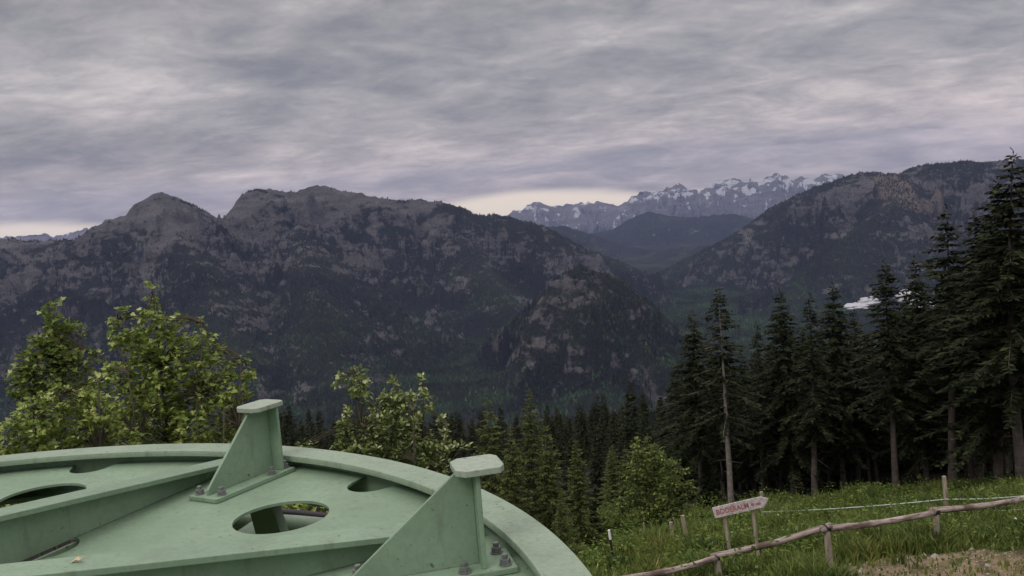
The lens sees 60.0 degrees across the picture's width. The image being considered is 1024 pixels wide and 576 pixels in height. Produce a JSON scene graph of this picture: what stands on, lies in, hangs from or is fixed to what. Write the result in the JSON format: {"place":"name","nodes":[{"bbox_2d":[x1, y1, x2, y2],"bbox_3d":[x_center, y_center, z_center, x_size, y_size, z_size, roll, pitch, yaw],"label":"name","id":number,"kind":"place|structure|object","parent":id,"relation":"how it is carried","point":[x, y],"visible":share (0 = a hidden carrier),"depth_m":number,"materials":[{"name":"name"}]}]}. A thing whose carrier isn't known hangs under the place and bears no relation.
{"place":"outdoors","nodes":[
{"label":"outdoors","id":0,"kind":"place"},
{"bbox_2d":[0,228,88,241],"bbox_3d":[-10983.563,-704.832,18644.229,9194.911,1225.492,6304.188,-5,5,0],"label":"distant mountains","id":1,"kind":"structure","parent":0,"point":[43,237],"depth_m":19425.37,"materials":[{"name":"grey stone"}]},
{"bbox_2d":[281,508,327,517],"bbox_3d":[-0.944,1.007,3.931,0.609,0.134,0.041,-5,5,0],"label":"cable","id":2,"kind":"object","parent":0,"point":[302,512],"visible":0.19,"depth_m":3.92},
{"bbox_2d":[0,185,686,414],"bbox_3d":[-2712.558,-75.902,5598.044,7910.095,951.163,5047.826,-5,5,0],"label":"mountain massif","id":3,"kind":"structure","parent":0,"point":[307,204],"depth_m":4881.33,"materials":[{"name":"grey stone"}]},
{"bbox_2d":[0,158,1023,452],"bbox_3d":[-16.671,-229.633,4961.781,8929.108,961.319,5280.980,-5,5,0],"label":"forest","id":4,"kind":"object","parent":3,"relation":"on","point":[690,302],"visible":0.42,"depth_m":4353.76,"materials":[{"name":"green plant"}]},
{"bbox_2d":[0,207,932,452],"bbox_3d":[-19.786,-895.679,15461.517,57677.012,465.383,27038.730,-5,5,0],"label":"valley","id":5,"kind":"structure","parent":0,"point":[499,353],"depth_m":3622.16,"materials":[{"name":"green plant"}]},
{"bbox_2d":[0,402,1023,575],"bbox_3d":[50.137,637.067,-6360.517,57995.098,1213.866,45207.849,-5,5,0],"label":"ground","id":6,"kind":"structure","parent":0,"point":[935,473],"depth_m":17.65,"materials":[{"name":"green plant"}]},
{"bbox_2d":[3,296,106,549],"bbox_3d":[-4.826,3.451,10.025,0.605,6.739,1.023,0,7,43],"label":"maple tree","id":7,"kind":"object","parent":6,"relation":"on","point":[53,349],"visible":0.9,"depth_m":9.73,"materials":[{"name":"green plant"}]},
{"bbox_2d":[0,371,145,556],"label":"maple tree","id":8,"kind":"object","parent":6,"relation":"on","point":[91,421],"visible":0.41,"depth_m":7.96,"materials":[{"name":"green plant"}]},
{"bbox_2d":[101,280,256,445],"bbox_3d":[-3.178,3.244,9.239,1.590,6.730,0.890,-6,5,-14],"label":"maple tree","id":9,"kind":"object","parent":6,"relation":"on","point":[158,362],"visible":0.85,"depth_m":8.95,"materials":[{"name":"green plant"}]},
{"bbox_2d":[233,506,322,533],"bbox_3d":[-1.207,3.918,2.784,0.840,6.112,2.747,-3,5,20],"label":"support frame","id":10,"kind":"object","parent":6,"relation":"on","point":[274,519],"visible":0.27,"depth_m":3.30,"materials":[{"name":"green paint"}]},
{"bbox_2d":[0,399,591,575],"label":"rope wheel","id":11,"kind":"object","parent":10,"relation":"on","point":[180,509],"visible":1,"depth_m":2.63,"materials":[{"name":"green paint"}]},
{"bbox_2d":[282,403,299,446],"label":"spruce tree","id":12,"kind":"object","parent":6,"relation":"on","point":[289,419],"visible":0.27,"depth_m":139.04,"materials":[{"name":"green plant"}]},
{"bbox_2d":[280,504,328,512],"bbox_3d":[-1.901,4.152,8.244,1.158,4.890,0.575,-7,6,-25],"label":"leafy bush","id":13,"kind":"object","parent":6,"relation":"on","point":[302,507],"visible":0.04,"depth_m":8.03,"materials":[{"name":"green plant"}]},
{"bbox_2d":[311,409,330,449],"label":"spruce tree","id":14,"kind":"object","parent":6,"relation":"on","point":[320,431],"visible":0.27,"depth_m":93.69,"materials":[{"name":"green plant"}]},
{"bbox_2d":[296,363,472,475],"bbox_3d":[-1.379,3.620,10.430,2.133,5.599,0.737,-5,5,0],"label":"whitebeam tree","id":15,"kind":"object","parent":6,"relation":"on","point":[377,432],"visible":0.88,"depth_m":10.18,"materials":[{"name":"green plant"}]},
{"bbox_2d":[442,416,459,475],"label":"spruce tree","id":16,"kind":"object","parent":6,"relation":"on","point":[451,437],"visible":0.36,"depth_m":81.34,"materials":[{"name":"green plant"}]},
{"bbox_2d":[456,413,470,455],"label":"spruce tree","id":17,"kind":"object","parent":6,"relation":"on","point":[458,424],"visible":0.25,"depth_m":163.01,"materials":[{"name":"green plant"}]},
{"bbox_2d":[467,418,479,455],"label":"spruce tree","id":18,"kind":"object","parent":6,"relation":"on","point":[472,433],"visible":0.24,"depth_m":173.24,"materials":[{"name":"green plant"}]},
{"bbox_2d":[470,393,519,506],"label":"young conifer","id":19,"kind":"object","parent":6,"relation":"on","point":[495,449],"visible":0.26,"depth_m":27.36,"materials":[{"name":"green plant"}]},
{"bbox_2d":[323,410,667,461],"bbox_3d":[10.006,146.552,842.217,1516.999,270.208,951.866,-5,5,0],"label":"wooded slope","id":20,"kind":"structure","parent":6,"relation":"on","point":[652,415],"depth_m":535.55,"materials":[{"name":"green plant"}]},
{"bbox_2d":[505,416,524,469],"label":"spruce tree","id":21,"kind":"object","parent":6,"relation":"on","point":[513,429],"visible":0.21,"depth_m":183.43,"materials":[{"name":"green plant"}]},
{"bbox_2d":[495,428,539,521],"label":"young conifer","id":22,"kind":"object","parent":6,"relation":"on","point":[515,471],"visible":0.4,"depth_m":25.49,"materials":[{"name":"green plant"}]},
{"bbox_2d":[510,415,524,468],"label":"spruce tree","id":23,"kind":"object","parent":6,"relation":"on","point":[516,430],"visible":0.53,"depth_m":130.45,"materials":[{"name":"green plant"}]},
{"bbox_2d":[519,450,546,515],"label":"young conifer","id":24,"kind":"object","parent":6,"relation":"on","point":[528,464],"visible":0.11,"depth_m":43.36,"materials":[{"name":"green plant"}]},
{"bbox_2d":[512,388,561,529],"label":"young conifer","id":25,"kind":"object","parent":6,"relation":"on","point":[531,474],"visible":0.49,"depth_m":28.46,"materials":[{"name":"green plant"}]},
{"bbox_2d":[539,404,555,466],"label":"spruce tree","id":26,"kind":"object","parent":6,"relation":"on","point":[546,415],"visible":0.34,"depth_m":128.71,"materials":[{"name":"green plant"}]},
{"bbox_2d":[526,425,574,544],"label":"young conifer","id":27,"kind":"object","parent":6,"relation":"on","point":[544,476],"visible":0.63,"depth_m":26.50,"materials":[{"name":"green plant"}]},
{"bbox_2d":[543,415,562,465],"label":"spruce tree","id":28,"kind":"object","parent":6,"relation":"on","point":[552,425],"visible":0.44,"depth_m":92.45,"materials":[{"name":"green plant"}]},
{"bbox_2d":[552,414,566,479],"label":"spruce tree","id":29,"kind":"object","parent":6,"relation":"on","point":[559,439],"visible":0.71,"depth_m":90.62,"materials":[{"name":"green plant"}]},
{"bbox_2d":[551,494,580,555],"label":"young conifer","id":30,"kind":"object","parent":6,"relation":"on","point":[561,532],"visible":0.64,"depth_m":22.53,"materials":[{"name":"green plant"}]},
{"bbox_2d":[557,438,593,512],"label":"young conifer","id":31,"kind":"object","parent":6,"relation":"on","point":[566,460],"visible":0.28,"depth_m":45.25,"materials":[{"name":"green plant"}]},
{"bbox_2d":[569,406,589,457],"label":"spruce tree","id":32,"kind":"object","parent":6,"relation":"on","point":[575,421],"visible":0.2,"depth_m":181.19,"materials":[{"name":"green plant"}]},
{"bbox_2d":[563,440,604,547],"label":"young conifer","id":33,"kind":"object","parent":6,"relation":"on","point":[579,524],"visible":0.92,"depth_m":25.50,"materials":[{"name":"green plant"}]},
{"bbox_2d":[574,407,596,472],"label":"spruce tree","id":34,"kind":"object","parent":6,"relation":"on","point":[582,419],"visible":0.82,"depth_m":88.29,"materials":[{"name":"green plant"}]},
{"bbox_2d":[587,409,602,454],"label":"spruce tree","id":35,"kind":"object","parent":6,"relation":"on","point":[590,421],"visible":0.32,"depth_m":118.90,"materials":[{"name":"green plant"}]},
{"bbox_2d":[590,395,600,458],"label":"spruce tree","id":36,"kind":"object","parent":6,"relation":"on","point":[597,415],"visible":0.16,"depth_m":197.10,"materials":[{"name":"green plant"}]},
{"bbox_2d":[586,497,606,543],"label":"young conifer","id":37,"kind":"object","parent":6,"relation":"on","point":[595,520],"visible":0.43,"depth_m":26.06,"materials":[{"name":"green plant"}]},
{"bbox_2d":[586,427,608,507],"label":"spruce tree","id":38,"kind":"object","parent":6,"relation":"on","point":[596,474],"visible":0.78,"depth_m":46.73,"materials":[{"name":"green plant"}]},
{"bbox_2d":[595,410,608,466],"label":"spruce tree","id":39,"kind":"object","parent":6,"relation":"on","point":[602,426],"visible":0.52,"depth_m":108.06,"materials":[{"name":"green plant"}]},
{"bbox_2d":[594,394,611,456],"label":"spruce tree","id":40,"kind":"object","parent":6,"relation":"on","point":[604,407],"visible":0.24,"depth_m":173.91,"materials":[{"name":"green plant"}]},
{"bbox_2d":[596,450,621,511],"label":"young conifer","id":41,"kind":"object","parent":6,"relation":"on","point":[611,461],"visible":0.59,"depth_m":40.15,"materials":[{"name":"green plant"}]},
{"bbox_2d":[603,410,617,465],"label":"spruce tree","id":42,"kind":"object","parent":6,"relation":"on","point":[609,444],"visible":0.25,"depth_m":78.40,"materials":[{"name":"green plant"}]},
{"bbox_2d":[597,446,624,508],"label":"young conifer","id":43,"kind":"object","parent":6,"relation":"on","point":[604,487],"visible":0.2,"depth_m":43.80,"materials":[{"name":"green plant"}]},
{"bbox_2d":[582,512,642,536],"bbox_3d":[3.918,7.724,28.645,3.717,1.242,1.326,-5,5,0],"label":"leafy bush","id":44,"kind":"object","parent":6,"relation":"on","point":[614,522],"visible":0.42,"depth_m":28.53,"materials":[{"name":"green plant"}]},
{"bbox_2d":[603,411,624,492],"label":"spruce tree","id":45,"kind":"object","parent":6,"relation":"on","point":[612,432],"visible":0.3,"depth_m":55.62,"materials":[{"name":"green plant"}]},
{"bbox_2d":[607,448,639,514],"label":"young conifer","id":46,"kind":"object","parent":6,"relation":"on","point":[621,477],"visible":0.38,"depth_m":35.98,"materials":[{"name":"green plant"}]},
{"bbox_2d":[616,426,634,498],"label":"spruce tree","id":47,"kind":"object","parent":6,"relation":"on","point":[620,447],"visible":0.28,"depth_m":44.57,"materials":[{"name":"green plant"}]},
{"bbox_2d":[616,381,646,466],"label":"spruce tree","id":48,"kind":"object","parent":6,"relation":"on","point":[631,428],"visible":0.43,"depth_m":62.41,"materials":[{"name":"green plant"}]},
{"bbox_2d":[637,392,656,445],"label":"spruce tree","id":49,"kind":"object","parent":6,"relation":"on","point":[644,410],"visible":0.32,"depth_m":155.74,"materials":[{"name":"green plant"}]},
{"bbox_2d":[634,454,662,506],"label":"young conifer","id":50,"kind":"object","parent":6,"relation":"on","point":[651,482],"visible":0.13,"depth_m":35.03,"materials":[{"name":"green plant"}]},
{"bbox_2d":[608,436,699,528],"bbox_3d":[4.665,6.709,29.449,3.073,3.688,1.417,-3,5,21],"label":"beech bush","id":51,"kind":"object","parent":6,"relation":"on","point":[645,483],"visible":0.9,"depth_m":29.32,"materials":[{"name":"green plant"}]},
{"bbox_2d":[633,434,679,503],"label":"young conifer","id":52,"kind":"object","parent":6,"relation":"on","point":[646,446],"visible":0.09,"depth_m":41.18,"materials":[{"name":"green plant"}]},
{"bbox_2d":[653,396,669,459],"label":"spruce tree","id":53,"kind":"object","parent":6,"relation":"on","point":[661,414],"visible":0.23,"depth_m":58.24,"materials":[{"name":"green plant"}]},
{"bbox_2d":[653,369,698,483],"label":"spruce tree","id":54,"kind":"object","parent":6,"relation":"on","point":[670,397],"visible":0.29,"depth_m":48.06,"materials":[{"name":"green plant"}]},
{"bbox_2d":[667,407,698,497],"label":"spruce tree","id":55,"kind":"object","parent":6,"relation":"on","point":[685,460],"visible":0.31,"depth_m":45.97,"materials":[{"name":"green plant"}]},
{"bbox_2d":[651,310,742,503],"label":"spruce tree","id":56,"kind":"object","parent":6,"relation":"on","point":[691,383],"visible":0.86,"depth_m":37.40,"materials":[{"name":"green plant"}]},
{"bbox_2d":[681,364,719,496],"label":"spruce tree","id":57,"kind":"object","parent":6,"relation":"on","point":[690,413],"visible":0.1,"depth_m":48.47,"materials":[{"name":"green plant"}]},
{"bbox_2d":[694,457,722,507],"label":"young conifer","id":58,"kind":"object","parent":6,"relation":"on","point":[706,484],"visible":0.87,"depth_m":37.76,"materials":[{"name":"green plant"}]},
{"bbox_2d":[685,359,753,496],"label":"spruce tree","id":59,"kind":"object","parent":6,"relation":"on","point":[716,464],"visible":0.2,"depth_m":42.78,"materials":[{"name":"green plant"}]},
{"bbox_2d":[702,383,740,497],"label":"spruce tree","id":60,"kind":"object","parent":6,"relation":"on","point":[720,448],"visible":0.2,"depth_m":42.31,"materials":[{"name":"green plant"}]},
{"bbox_2d":[704,359,743,494],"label":"spruce tree","id":61,"kind":"object","parent":6,"relation":"on","point":[722,447],"visible":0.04,"depth_m":43.49,"materials":[{"name":"green plant"}]},
{"bbox_2d":[682,288,773,502],"bbox_3d":[8.625,4.655,35.478,3.589,9.821,3.550,-4,5,13],"label":"spruce tree","id":62,"kind":"object","parent":6,"relation":"on","point":[726,434],"visible":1,"depth_m":35.41,"materials":[{"name":"green plant"}]},
{"bbox_2d":[712,496,767,558],"bbox_3d":[5.098,5.478,19.682,1.214,1.790,0.158,-3,5,13],"label":"signpost","id":63,"kind":"object","parent":6,"relation":"on","point":[725,510],"visible":0.96,"depth_m":19.59,"materials":[{"name":"grey wood"}]},
{"bbox_2d":[726,349,775,494],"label":"spruce tree","id":64,"kind":"object","parent":6,"relation":"on","point":[747,382],"visible":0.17,"depth_m":42.64,"materials":[{"name":"green plant"}]},
{"bbox_2d":[731,381,778,495],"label":"spruce tree","id":65,"kind":"object","parent":6,"relation":"on","point":[753,468],"visible":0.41,"depth_m":41.59,"materials":[{"name":"green plant"}]},
{"bbox_2d":[740,320,782,493],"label":"spruce tree","id":66,"kind":"object","parent":6,"relation":"on","point":[758,366],"visible":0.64,"depth_m":39.15,"materials":[{"name":"green plant"}]},
{"bbox_2d":[743,361,780,493],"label":"spruce tree","id":67,"kind":"object","parent":6,"relation":"on","point":[765,448],"visible":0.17,"depth_m":41.21,"materials":[{"name":"green plant"}]},
{"bbox_2d":[750,385,786,488],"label":"spruce tree","id":68,"kind":"object","parent":6,"relation":"on","point":[771,484],"visible":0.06,"depth_m":47.06,"materials":[{"name":"green plant"}]},
{"bbox_2d":[744,350,808,493],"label":"spruce tree","id":69,"kind":"object","parent":6,"relation":"on","point":[781,476],"visible":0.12,"depth_m":41.06,"materials":[{"name":"green plant"}]},
{"bbox_2d":[552,468,1023,575],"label":"grass","id":70,"kind":"structure","parent":6,"relation":"on","point":[874,546],"depth_m":20.49,"materials":[{"name":"green plant"}]},
{"bbox_2d":[772,358,810,491],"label":"spruce tree","id":71,"kind":"object","parent":6,"relation":"on","point":[799,395],"visible":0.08,"depth_m":41.24,"materials":[{"name":"green plant"}]},
{"bbox_2d":[744,289,845,495],"bbox_3d":[11.845,4.746,37.952,3.962,9.592,4.792,0,6,40],"label":"spruce tree","id":72,"kind":"object","parent":6,"relation":"on","point":[790,451],"visible":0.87,"depth_m":37.61,"materials":[{"name":"green plant"}]},
{"bbox_2d":[777,326,830,459],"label":"spruce tree","id":73,"kind":"object","parent":6,"relation":"on","point":[802,335],"visible":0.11,"depth_m":42.47,"materials":[{"name":"green plant"}]},
{"bbox_2d":[779,293,847,497],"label":"spruce tree","id":74,"kind":"object","parent":6,"relation":"on","point":[809,418],"visible":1,"depth_m":35.42,"materials":[{"name":"green plant"}]},
{"bbox_2d":[799,357,831,488],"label":"spruce tree","id":75,"kind":"object","parent":6,"relation":"on","point":[808,384],"visible":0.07,"depth_m":41.95,"materials":[{"name":"green plant"}]},
{"bbox_2d":[789,332,852,486],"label":"spruce tree","id":76,"kind":"object","parent":6,"relation":"on","point":[806,480],"visible":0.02,"depth_m":46.48,"materials":[{"name":"green plant"}]},
{"bbox_2d":[623,496,1023,575],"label":"rail fence","id":77,"kind":"object","parent":6,"relation":"on","point":[826,529],"visible":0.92,"depth_m":17.05,"materials":[{"name":"brown wood"}]},
{"bbox_2d":[764,495,1023,511],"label":"fence tape","id":78,"kind":"object","parent":77,"relation":"attached to","point":[907,503],"visible":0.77,"depth_m":25.85,"materials":[{"name":"white plastic"}]},
{"bbox_2d":[804,327,848,485],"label":"spruce tree","id":79,"kind":"object","parent":6,"relation":"on","point":[829,463],"visible":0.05,"depth_m":43.28,"materials":[{"name":"green plant"}]},
{"bbox_2d":[817,328,861,486],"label":"spruce tree","id":80,"kind":"object","parent":6,"relation":"on","point":[840,349],"visible":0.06,"depth_m":41.21,"materials":[{"name":"green plant"}]},
{"bbox_2d":[800,282,889,489],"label":"spruce tree","id":81,"kind":"object","parent":6,"relation":"on","point":[842,394],"visible":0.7,"depth_m":37.77,"materials":[{"name":"green plant"}]},
{"bbox_2d":[834,360,879,474],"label":"spruce tree","id":82,"kind":"object","parent":6,"relation":"on","point":[862,459],"visible":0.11,"depth_m":40.33,"materials":[{"name":"green plant"}]},
{"bbox_2d":[833,366,883,477],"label":"spruce tree","id":83,"kind":"object","parent":6,"relation":"on","point":[852,468],"visible":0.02,"depth_m":42.19,"materials":[{"name":"green plant"}]},
{"bbox_2d":[842,307,878,485],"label":"spruce tree","id":84,"kind":"object","parent":6,"relation":"on","point":[859,429],"visible":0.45,"depth_m":38.65,"materials":[{"name":"green plant"}]},
{"bbox_2d":[850,354,887,484],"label":"spruce tree","id":85,"kind":"object","parent":6,"relation":"on","point":[874,438],"visible":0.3,"depth_m":38.92,"materials":[{"name":"green plant"}]},
{"bbox_2d":[849,331,906,486],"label":"spruce tree","id":86,"kind":"object","parent":6,"relation":"on","point":[876,474],"visible":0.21,"depth_m":39.57,"materials":[{"name":"green plant"}]},
{"bbox_2d":[837,258,942,487],"bbox_3d":[14.888,3.718,34.533,3.653,9.900,3.722,0,7,41],"label":"spruce tree","id":87,"kind":"object","parent":6,"relation":"on","point":[883,337],"visible":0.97,"depth_m":34.27,"materials":[{"name":"green plant"}]},
{"bbox_2d":[875,289,946,483],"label":"spruce tree","id":88,"kind":"object","parent":6,"relation":"on","point":[907,405],"visible":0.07,"depth_m":38.24,"materials":[{"name":"green plant"}]},
{"bbox_2d":[884,321,938,484],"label":"spruce tree","id":89,"kind":"object","parent":6,"relation":"on","point":[908,334],"visible":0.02,"depth_m":38.16,"materials":[{"name":"green plant"}]},
{"bbox_2d":[884,364,939,471],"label":"spruce tree","id":90,"kind":"object","parent":6,"relation":"on","point":[907,462],"visible":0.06,"depth_m":49.20,"materials":[{"name":"green plant"}]},
{"bbox_2d":[872,255,972,482],"bbox_3d":[16.582,3.634,36.007,4.480,10.035,3.670,-6,5,-22],"label":"spruce tree","id":91,"kind":"object","parent":6,"relation":"on","point":[924,452],"visible":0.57,"depth_m":35.60,"materials":[{"name":"green plant"}]},
{"bbox_2d":[840,547,1023,575],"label":"pebbles","id":92,"kind":"object","parent":6,"relation":"on","point":[934,555],"visible":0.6,"depth_m":16.65,"materials":[{"name":"grey gravel"}]},
{"bbox_2d":[883,204,1006,482],"bbox_3d":[16.262,2.568,32.763,4.444,11.405,4.433,-5,6,-15],"label":"spruce tree","id":93,"kind":"object","parent":6,"relation":"on","point":[937,276],"visible":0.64,"depth_m":32.52,"materials":[{"name":"green plant"}]},
{"bbox_2d":[942,476,948,505],"bbox_3d":[12.416,6.058,25.363,0.182,1.383,0.130,-2,6,25],"label":"fence stake","id":94,"kind":"object","parent":6,"relation":"on","point":[945,489],"visible":0.68,"depth_m":25.30,"materials":[{"name":"grey wood"}]},
{"bbox_2d":[925,262,986,479],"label":"spruce tree","id":95,"kind":"object","parent":6,"relation":"on","point":[967,468],"visible":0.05,"depth_m":38.42,"materials":[{"name":"green plant"}]},
{"bbox_2d":[928,332,988,472],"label":"spruce tree","id":96,"kind":"object","parent":6,"relation":"on","point":[940,461],"visible":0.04,"depth_m":43.60,"materials":[{"name":"green plant"}]},
{"bbox_2d":[930,301,991,479],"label":"spruce tree","id":97,"kind":"object","parent":6,"relation":"on","point":[960,455],"visible":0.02,"depth_m":38.48,"materials":[{"name":"green plant"}]},
{"bbox_2d":[913,177,1023,484],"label":"spruce tree","id":98,"kind":"object","parent":6,"relation":"on","point":[994,443],"visible":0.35,"depth_m":30.92,"materials":[{"name":"green plant"}]},
{"bbox_2d":[914,209,1022,479],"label":"spruce tree","id":99,"kind":"object","parent":6,"relation":"on","point":[937,417],"visible":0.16,"depth_m":34.03,"materials":[{"name":"green plant"}]},
{"bbox_2d":[923,147,1023,480],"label":"spruce tree","id":100,"kind":"object","parent":6,"relation":"on","point":[1010,260],"visible":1,"depth_m":28.78,"materials":[{"name":"green plant"}]},
{"bbox_2d":[980,270,1014,476],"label":"spruce tree","id":101,"kind":"object","parent":6,"relation":"on","point":[1005,459],"visible":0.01,"depth_m":36.99,"materials":[{"name":"brown plant"}]},
{"bbox_2d":[0,0,1023,237],"label":"sky","id":102,"kind":"structure","parent":0,"point":[500,107],"materials":[{"name":"grey"}]},
{"bbox_2d":[474,264,737,416],"bbox_3d":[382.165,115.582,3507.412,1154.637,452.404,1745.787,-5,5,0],"label":"rocky hill","id":103,"kind":"structure","parent":0,"point":[564,287],"depth_m":3126.71,"materials":[{"name":"grey stone"}]},
{"bbox_2d":[545,212,754,259],"bbox_3d":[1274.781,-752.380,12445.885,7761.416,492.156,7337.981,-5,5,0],"label":"wooded hills","id":104,"kind":"structure","parent":0,"point":[646,229],"depth_m":12733.90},
{"bbox_2d":[507,173,843,232],"bbox_3d":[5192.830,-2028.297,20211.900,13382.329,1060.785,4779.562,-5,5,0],"label":"snowy mountains","id":105,"kind":"structure","parent":0,"point":[749,198],"depth_m":20248.97,"materials":[{"name":"grey stone"}]},
{"bbox_2d":[660,159,1023,318],"bbox_3d":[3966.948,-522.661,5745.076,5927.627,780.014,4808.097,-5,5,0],"label":"mountain slope","id":106,"kind":"structure","parent":0,"point":[974,193],"depth_m":5737.39,"materials":[{"name":"grey stone"}]},
{"bbox_2d":[843,289,935,309],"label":"mist","id":107,"kind":"structure","parent":0,"point":[863,302],"depth_m":4253.40,"materials":[{"name":"grey"}]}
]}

